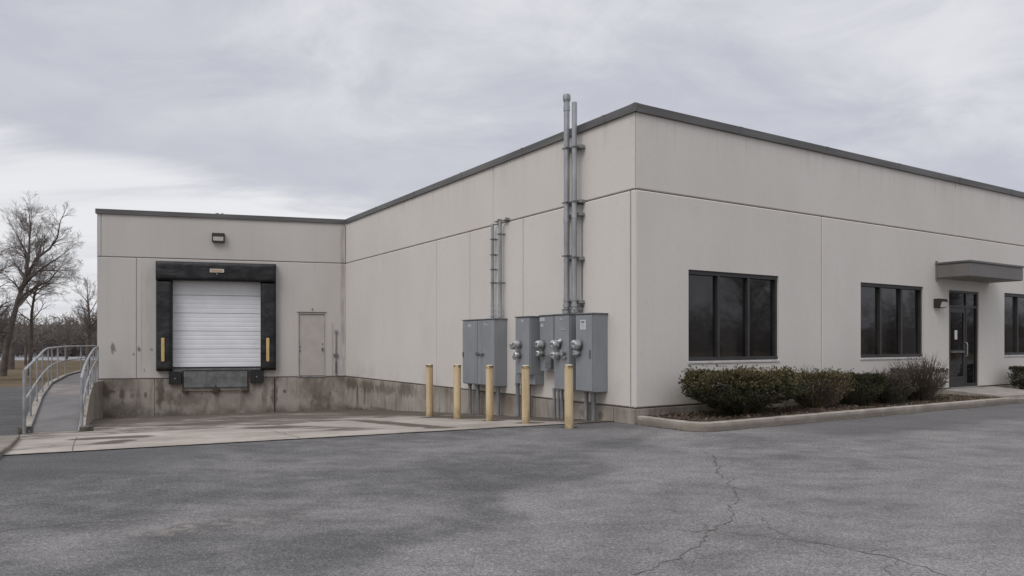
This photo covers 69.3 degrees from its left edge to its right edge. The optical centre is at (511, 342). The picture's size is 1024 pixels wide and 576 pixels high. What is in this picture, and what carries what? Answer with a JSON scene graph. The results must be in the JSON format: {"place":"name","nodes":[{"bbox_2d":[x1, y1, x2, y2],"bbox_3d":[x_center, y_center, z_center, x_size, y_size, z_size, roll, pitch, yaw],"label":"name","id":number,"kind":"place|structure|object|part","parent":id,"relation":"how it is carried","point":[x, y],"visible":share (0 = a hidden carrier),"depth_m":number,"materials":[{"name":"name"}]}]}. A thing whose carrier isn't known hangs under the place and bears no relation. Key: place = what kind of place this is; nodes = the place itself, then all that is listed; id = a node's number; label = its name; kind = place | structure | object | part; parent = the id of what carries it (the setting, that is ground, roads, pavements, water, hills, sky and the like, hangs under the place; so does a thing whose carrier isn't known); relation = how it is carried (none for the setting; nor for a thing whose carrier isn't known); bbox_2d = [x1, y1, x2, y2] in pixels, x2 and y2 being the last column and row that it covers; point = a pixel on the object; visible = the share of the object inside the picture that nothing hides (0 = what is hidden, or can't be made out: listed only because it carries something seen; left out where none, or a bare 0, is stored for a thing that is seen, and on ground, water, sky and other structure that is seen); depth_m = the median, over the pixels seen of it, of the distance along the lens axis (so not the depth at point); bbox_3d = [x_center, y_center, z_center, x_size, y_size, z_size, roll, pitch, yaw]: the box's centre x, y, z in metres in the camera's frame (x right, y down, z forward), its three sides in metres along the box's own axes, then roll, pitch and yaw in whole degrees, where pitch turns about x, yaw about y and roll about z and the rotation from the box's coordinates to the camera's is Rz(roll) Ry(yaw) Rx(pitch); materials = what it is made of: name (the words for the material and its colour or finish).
{"place":"outdoors","nodes":[
{"label":"outdoors","id":0,"kind":"place"},
{"bbox_2d":[0,360,94,386],"bbox_3d":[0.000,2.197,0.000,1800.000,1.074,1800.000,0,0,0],"label":"ground","id":1,"kind":"structure","parent":0,"point":[13,378],"depth_m":69.58,"materials":[{"name":"brown plant"}]},
{"bbox_2d":[0,310,26,368],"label":"bare tree","id":2,"kind":"object","parent":1,"relation":"on","point":[11,363],"visible":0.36,"depth_m":74.92,"materials":[{"name":"brown plant"}]},
{"bbox_2d":[0,241,35,344],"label":"bare tree","id":3,"kind":"object","parent":1,"relation":"on","point":[4,321],"visible":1,"depth_m":52.65,"materials":[{"name":"brown plant"}]},
{"bbox_2d":[14,314,42,364],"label":"bare tree","id":4,"kind":"object","parent":1,"relation":"on","point":[26,344],"visible":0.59,"depth_m":87.92,"materials":[{"name":"brown plant"}]},
{"bbox_2d":[0,192,84,375],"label":"bare tree","id":5,"kind":"object","parent":1,"relation":"on","point":[26,278],"visible":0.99,"depth_m":59.83,"materials":[{"name":"brown plant"}]},
{"bbox_2d":[0,311,96,356],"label":"wood","id":6,"kind":"object","parent":1,"relation":"on","point":[46,336],"visible":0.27,"depth_m":140.56,"materials":[{"name":"brown plant"}]},
{"bbox_2d":[55,316,82,359],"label":"bare tree","id":7,"kind":"object","parent":1,"relation":"on","point":[66,341],"visible":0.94,"depth_m":111.90,"materials":[{"name":"brown plant"}]},
{"bbox_2d":[66,277,96,365],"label":"bare tree","id":8,"kind":"object","parent":1,"relation":"on","point":[87,322],"visible":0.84,"depth_m":83.85,"materials":[{"name":"brown plant"}]},
{"bbox_2d":[95,102,1023,423],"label":"warehouse building","id":9,"kind":"structure","parent":1,"relation":"on","point":[711,244],"depth_m":19.42,"materials":[{"name":"concrete"}]},
{"bbox_2d":[169,372,181,383],"bbox_3d":[-12.012,1.261,26.409,0.437,0.432,0.147,0,0,-16],"label":"dock bumper","id":10,"kind":"object","parent":9,"relation":"attached to","point":[175,377],"visible":1,"depth_m":26.35,"materials":[{"name":"black rubber"}]},
{"bbox_2d":[182,370,248,392],"bbox_3d":[-10.713,1.410,26.782,2.279,0.827,0.130,0,0,-16],"label":"dock leveler","id":11,"kind":"object","parent":9,"relation":"attached to","point":[208,378],"visible":1,"depth_m":26.76,"materials":[{"name":"metal"}]},
{"bbox_2d":[170,281,260,377],"bbox_3d":[-10.781,-0.369,27.033,3.123,3.987,0.330,0,0,-16],"label":"dock door","id":12,"kind":"structure","parent":9,"relation":"in","point":[217,325],"depth_m":27.03,"materials":[{"name":"white metal"}]},
{"bbox_2d":[156,261,275,370],"bbox_3d":[-10.640,-0.931,26.730,4.037,3.890,0.359,0,0,-16],"label":"dock seal","id":13,"kind":"object","parent":9,"relation":"attached to","point":[168,273],"visible":1,"depth_m":26.52,"materials":[{"name":"black plastic"}]},
{"bbox_2d":[212,233,224,242],"bbox_3d":[-10.637,-3.791,26.829,0.422,0.325,0.199,0,0,-16],"label":"wall light","id":14,"kind":"object","parent":9,"relation":"attached to","point":[218,237],"visible":1,"depth_m":26.76,"materials":[{"name":"brown metal"}]},
{"bbox_2d":[250,369,263,382],"bbox_3d":[-9.361,1.232,27.156,0.471,0.479,0.147,0,0,-16],"label":"dock bumper","id":15,"kind":"object","parent":9,"relation":"attached to","point":[256,375],"visible":1,"depth_m":27.11,"materials":[{"name":"black rubber"}]},
{"bbox_2d":[298,312,326,376],"bbox_3d":[-7.523,0.080,27.837,1.073,2.447,0.150,0,0,-16],"label":"service door","id":16,"kind":"structure","parent":9,"relation":"in","point":[311,325],"depth_m":27.83,"materials":[{"name":"paint"}]},
{"bbox_2d":[332,323,337,376],"bbox_3d":[-6.692,0.281,27.998,0.212,2.029,0.090,0,0,-16],"label":"conduit","id":17,"kind":"object","parent":9,"relation":"attached to","point":[335,354],"visible":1,"depth_m":27.99,"materials":[{"name":"metal"}]},
{"bbox_2d":[462,318,507,415],"bbox_3d":[-0.746,0.661,18.975,0.438,2.512,1.689,0,0,-33],"label":"electrical cabinet","id":18,"kind":"object","parent":9,"relation":"attached to","point":[484,342],"visible":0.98,"depth_m":18.66,"materials":[{"name":"grey metal"}]},
{"bbox_3d":[-1.088,0.256,19.262,0.025,1.613,0.766,0,0,-33],"label":"door","id":19,"kind":"part","parent":18,"relation":"part of","materials":[{"name":"grey metal"}]},
{"bbox_3d":[-0.815,0.256,18.833,0.025,1.613,0.212,0,0,-33],"label":"door","id":20,"kind":"part","parent":18,"relation":"part of","materials":[{"name":"grey metal"}]},
{"bbox_3d":[-0.587,0.256,18.477,0.025,1.613,0.609,0,0,-33],"label":"door","id":21,"kind":"part","parent":18,"relation":"part of","materials":[{"name":"grey metal"}]},
{"bbox_2d":[490,224,497,317],"bbox_3d":[-0.459,-1.807,18.777,0.195,2.383,0.110,0,0,-33],"label":"conduit","id":22,"kind":"object","parent":9,"relation":"attached to","point":[492,269],"visible":0.89,"depth_m":18.73,"materials":[{"name":"metal"}]},
{"bbox_2d":[497,221,505,317],"bbox_3d":[-0.263,-1.809,18.462,0.204,2.407,0.128,0,0,-33],"label":"conduit","id":23,"kind":"object","parent":9,"relation":"attached to","point":[500,282],"visible":0.96,"depth_m":18.40,"materials":[{"name":"metal"}]},
{"bbox_2d":[509,316,543,416],"bbox_3d":[0.228,0.591,17.298,0.600,2.388,1.006,0,0,-33],"label":"electrical cabinet","id":24,"kind":"object","parent":9,"relation":"attached to","point":[527,333],"visible":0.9,"depth_m":17.01,"materials":[{"name":"grey metal"}]},
{"bbox_3d":[0.246,0.082,17.095,0.025,1.279,0.580,0,0,-33],"label":"door","id":25,"kind":"part","parent":24,"relation":"part of","materials":[{"name":"grey metal"}]},
{"bbox_2d":[534,314,554,371],"bbox_3d":[0.754,0.013,16.631,0.430,1.266,0.703,0,0,-33],"label":"electrical cabinet","id":26,"kind":"object","parent":9,"relation":"attached to","point":[547,333],"visible":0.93,"depth_m":16.55,"materials":[{"name":"grey metal"}]},
{"bbox_3d":[0.784,-0.145,16.587,0.025,0.861,0.534,0,0,-33],"label":"door","id":27,"kind":"part","parent":26,"relation":"part of","materials":[{"name":"grey metal"}]},
{"bbox_2d":[550,313,576,418],"bbox_3d":[1.044,0.545,15.989,0.630,2.310,0.964,0,0,-33],"label":"electrical cabinet","id":28,"kind":"object","parent":9,"relation":"attached to","point":[562,355],"visible":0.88,"depth_m":15.74,"materials":[{"name":"grey metal"}]},
{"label":"door","id":29,"kind":"part","parent":28,"relation":"part of","materials":[{"name":"grey metal"}]},
{"bbox_2d":[562,94,571,313],"bbox_3d":[1.229,-2.984,16.041,0.291,4.750,0.183,0,0,-33],"label":"conduit","id":30,"kind":"object","parent":9,"relation":"attached to","point":[566,202],"visible":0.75,"depth_m":15.96,"materials":[{"name":"metal"}]},
{"bbox_2d":[570,102,582,312],"bbox_3d":[1.380,-2.864,15.814,0.281,4.501,0.162,0,0,-33],"label":"conduit","id":31,"kind":"object","parent":9,"relation":"attached to","point":[574,257],"visible":0.95,"depth_m":15.73,"materials":[{"name":"metal"}]},
{"bbox_2d":[570,212,584,217],"bbox_3d":[1.336,-2.734,15.996,0.160,0.070,0.628,0,0,-33],"label":"strut bracket","id":32,"kind":"object","parent":9,"relation":"attached to","point":[581,214],"visible":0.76,"depth_m":15.75,"materials":[{"name":"metal"}]},
{"bbox_2d":[570,144,585,152],"bbox_3d":[1.336,-4.175,15.996,0.160,0.070,0.628,0,0,-33],"label":"strut bracket","id":33,"kind":"object","parent":9,"relation":"attached to","point":[581,146],"visible":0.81,"depth_m":15.77,"materials":[{"name":"metal"}]},
{"bbox_2d":[570,199,585,205],"bbox_3d":[1.336,-3.009,15.996,0.160,0.070,0.628,0,0,-33],"label":"strut bracket","id":34,"kind":"object","parent":9,"relation":"attached to","point":[581,200],"visible":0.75,"depth_m":15.75,"materials":[{"name":"metal"}]},
{"bbox_2d":[580,203,583,311],"bbox_3d":[1.502,-1.854,15.833,0.055,2.417,0.070,0,0,-32],"label":"conduit","id":35,"kind":"object","parent":9,"relation":"attached to","point":[581,305],"visible":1,"depth_m":15.82,"materials":[{"name":"metal"}]},
{"bbox_2d":[571,313,607,420],"bbox_3d":[1.554,0.519,15.210,0.610,2.239,0.589,0,0,-33],"label":"electrical cabinet","id":36,"kind":"object","parent":9,"relation":"attached to","point":[589,344],"visible":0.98,"depth_m":15.09,"materials":[{"name":"grey metal"}]},
{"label":"door","id":37,"kind":"part","parent":36,"relation":"part of","materials":[{"name":"grey metal"}]},
{"bbox_2d":[688,270,779,363],"bbox_3d":[4.782,-0.530,16.065,2.896,1.941,0.224,0,0,-33],"label":"window","id":38,"kind":"structure","parent":9,"relation":"in","point":[733,316],"depth_m":16.09,"materials":[{"name":"glass"}]},
{"bbox_2d":[860,282,923,359],"bbox_3d":[9.845,-0.530,19.293,2.908,1.941,0.224,0,0,-33],"label":"window","id":39,"kind":"structure","parent":9,"relation":"in","point":[891,315],"depth_m":19.35,"materials":[{"name":"glass"}]},
{"bbox_2d":[934,299,947,307],"bbox_3d":[11.734,-1.070,20.262,0.342,0.246,0.212,0,0,-33],"label":"wall light","id":40,"kind":"object","parent":9,"relation":"attached to","point":[940,303],"visible":1,"depth_m":20.19,"materials":[{"name":"brown metal"}]},
{"bbox_2d":[948,290,979,388],"bbox_3d":[12.883,-0.081,21.170,1.648,2.772,0.182,0,0,-33],"label":"entrance door","id":41,"kind":"structure","parent":9,"relation":"in","point":[962,304],"depth_m":21.21,"materials":[{"name":"glass"}]},
{"bbox_2d":[1004,293,1023,356],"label":"window","id":42,"kind":"structure","parent":9,"relation":"in","point":[1013,303],"depth_m":22.95,"materials":[{"name":"glass"}]},
{"bbox_2d":[0,354,94,359],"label":"car park","id":43,"kind":"structure","parent":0,"point":[19,357],"depth_m":132.16,"materials":[{"name":"grey asphalt"}]},
{"bbox_2d":[4,409,607,454],"bbox_3d":[-5.968,2.125,21.811,15.659,1.074,19.605,0,0,-25],"label":"dock apron","id":44,"kind":"object","parent":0,"point":[152,431],"visible":0.64,"depth_m":15.31,"materials":[{"name":"concrete"}]},
{"bbox_2d":[18,345,102,433],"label":"access ramp","id":45,"kind":"structure","parent":44,"relation":"on","point":[72,401],"depth_m":19.52,"materials":[{"name":"concrete"}]},
{"bbox_2d":[7,424,552,454],"bbox_3d":[-2.502,1.585,12.720,10.520,0.003,0.089,0,0,-26],"label":"apron edge joint","id":46,"kind":"object","parent":44,"relation":"on","point":[258,440],"visible":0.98,"depth_m":11.90,"materials":[{"name":"grey concrete"}]},
{"bbox_2d":[426,364,432,416],"bbox_3d":[-2.110,1.281,18.956,0.182,1.459,0.182,0,0,0],"label":"bollard","id":47,"kind":"object","parent":44,"relation":"on","point":[429,389],"visible":0.89,"depth_m":18.88,"materials":[{"name":"yellow paint"}]},
{"bbox_2d":[454,364,460,418],"bbox_3d":[-1.287,1.208,17.419,0.174,1.390,0.174,0,0,-19],"label":"bollard","id":48,"kind":"object","parent":44,"relation":"on","point":[457,391],"visible":0.89,"depth_m":17.34,"materials":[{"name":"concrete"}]},
{"bbox_2d":[486,365,492,420],"bbox_3d":[-0.487,1.151,16.108,0.165,1.324,0.166,0,0,-38],"label":"bollard","id":49,"kind":"object","parent":44,"relation":"on","point":[489,392],"visible":0.91,"depth_m":16.04,"materials":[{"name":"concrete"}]},
{"bbox_2d":[522,365,529,423],"bbox_3d":[0.275,1.094,14.888,0.159,1.272,0.159,-1,-1,33],"label":"bollard","id":50,"kind":"object","parent":44,"relation":"on","point":[525,395],"visible":0.94,"depth_m":14.82,"materials":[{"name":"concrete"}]},
{"bbox_2d":[114,403,1014,429],"bbox_3d":[0.348,2.101,20.034,30.965,1.062,11.934,0,0,16],"label":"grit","id":51,"kind":"object","parent":44,"relation":"on","point":[683,429],"visible":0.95,"depth_m":15.98,"materials":[{"name":"grey gravel"}]},
{"bbox_2d":[0,387,1023,575],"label":"asphalt lot","id":52,"kind":"structure","parent":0,"point":[339,506],"depth_m":7.40,"materials":[{"name":"grey asphalt"}]},
{"bbox_2d":[0,435,19,457],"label":"kerb","id":53,"kind":"structure","parent":52,"relation":"on","point":[8,443],"depth_m":11.99,"materials":[{"name":"concrete"}]},
{"bbox_2d":[632,478,738,574],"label":"pavement crack","id":54,"kind":"object","parent":52,"relation":"on","point":[704,532],"visible":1,"depth_m":6.18,"materials":[{"name":"black asphalt"}]},
{"bbox_2d":[703,451,722,476],"bbox_3d":[2.684,1.596,9.823,0.136,0.001,2.144,0,0,10],"label":"pavement crack","id":55,"kind":"object","parent":52,"relation":"on","point":[716,465],"visible":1,"depth_m":9.68,"materials":[{"name":"grey asphalt"}]},
{"bbox_2d":[712,529,947,575],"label":"pavement crack","id":56,"kind":"object","parent":52,"relation":"on","point":[850,548],"visible":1,"depth_m":5.62,"materials":[{"name":"black asphalt"}]},
{"bbox_2d":[638,397,1023,431],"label":"kerb","id":57,"kind":"structure","parent":52,"relation":"on","point":[713,426],"depth_m":14.76,"materials":[{"name":"concrete"}]},
{"bbox_2d":[659,403,1017,431],"bbox_3d":[12.126,1.600,18.678,21.055,0.009,1.070,0,0,-30],"label":"kerb joint","id":58,"kind":"object","parent":52,"relation":"on","point":[823,421],"visible":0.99,"depth_m":14.93,"materials":[{"name":"grey concrete"}]},
{"bbox_2d":[756,439,1017,470],"bbox_3d":[5.207,1.596,10.737,0.298,0.001,3.989,0,0,-36],"label":"pavement crack","id":59,"kind":"object","parent":52,"relation":"on","point":[885,454],"visible":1,"depth_m":10.45,"materials":[{"name":"grey asphalt"}]},
{"bbox_2d":[0,0,1023,324],"label":"sky","id":60,"kind":"structure","parent":0,"point":[328,109],"materials":[{"name":"grey"}]},
{"bbox_2d":[564,364,572,428],"bbox_3d":[1.060,1.051,13.817,0.160,1.280,0.160,0,0,15],"label":"bollard","id":61,"kind":"object","parent":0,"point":[568,378],"visible":0.88,"depth_m":13.75,"materials":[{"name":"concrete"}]},
{"bbox_2d":[647,388,1018,421],"bbox_3d":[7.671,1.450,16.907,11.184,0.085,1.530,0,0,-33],"label":"mulch bed","id":62,"kind":"object","parent":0,"point":[695,415],"visible":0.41,"depth_m":15.67,"materials":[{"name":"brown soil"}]},
{"bbox_2d":[677,363,810,415],"bbox_3d":[4.687,0.959,14.899,3.727,1.079,1.601,0,0,-33],"label":"yew shrub","id":63,"kind":"object","parent":62,"relation":"on","point":[732,399],"visible":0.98,"depth_m":14.42,"materials":[{"name":"green plant"}]},
{"bbox_2d":[791,363,856,407],"bbox_3d":[6.719,0.973,16.324,2.256,1.033,1.374,0,0,-33],"label":"olive shrub","id":64,"kind":"object","parent":62,"relation":"on","point":[817,396],"visible":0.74,"depth_m":16.07,"materials":[{"name":"green plant"}]},
{"bbox_2d":[831,369,889,405],"bbox_3d":[7.889,1.059,17.045,1.698,0.860,1.480,0,0,-33],"label":"yew shrub","id":65,"kind":"object","parent":62,"relation":"on","point":[859,397],"visible":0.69,"depth_m":16.74,"materials":[{"name":"green plant"}]},
{"bbox_2d":[854,366,917,403],"bbox_3d":[8.926,1.016,17.722,1.852,0.947,1.299,0,0,-33],"label":"grey green shrub","id":66,"kind":"object","parent":62,"relation":"on","point":[890,393],"visible":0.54,"depth_m":17.51,"materials":[{"name":"green plant"}]},
{"bbox_2d":[886,351,956,400],"bbox_3d":[10.149,0.840,18.594,2.693,1.301,1.355,0,0,-33],"label":"twiggy shrub","id":67,"kind":"object","parent":62,"relation":"on","point":[928,388],"visible":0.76,"depth_m":18.33,"materials":[{"name":"brown plant"}]},
{"bbox_2d":[943,386,1023,397],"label":"walkway","id":68,"kind":"structure","parent":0,"point":[991,391],"depth_m":20.30,"materials":[{"name":"concrete"}]},
{"bbox_2d":[1006,365,1023,389],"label":"yew shrub","id":69,"kind":"object","parent":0,"point":[1019,370],"visible":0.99,"depth_m":21.80,"materials":[{"name":"green plant"}]}
]}

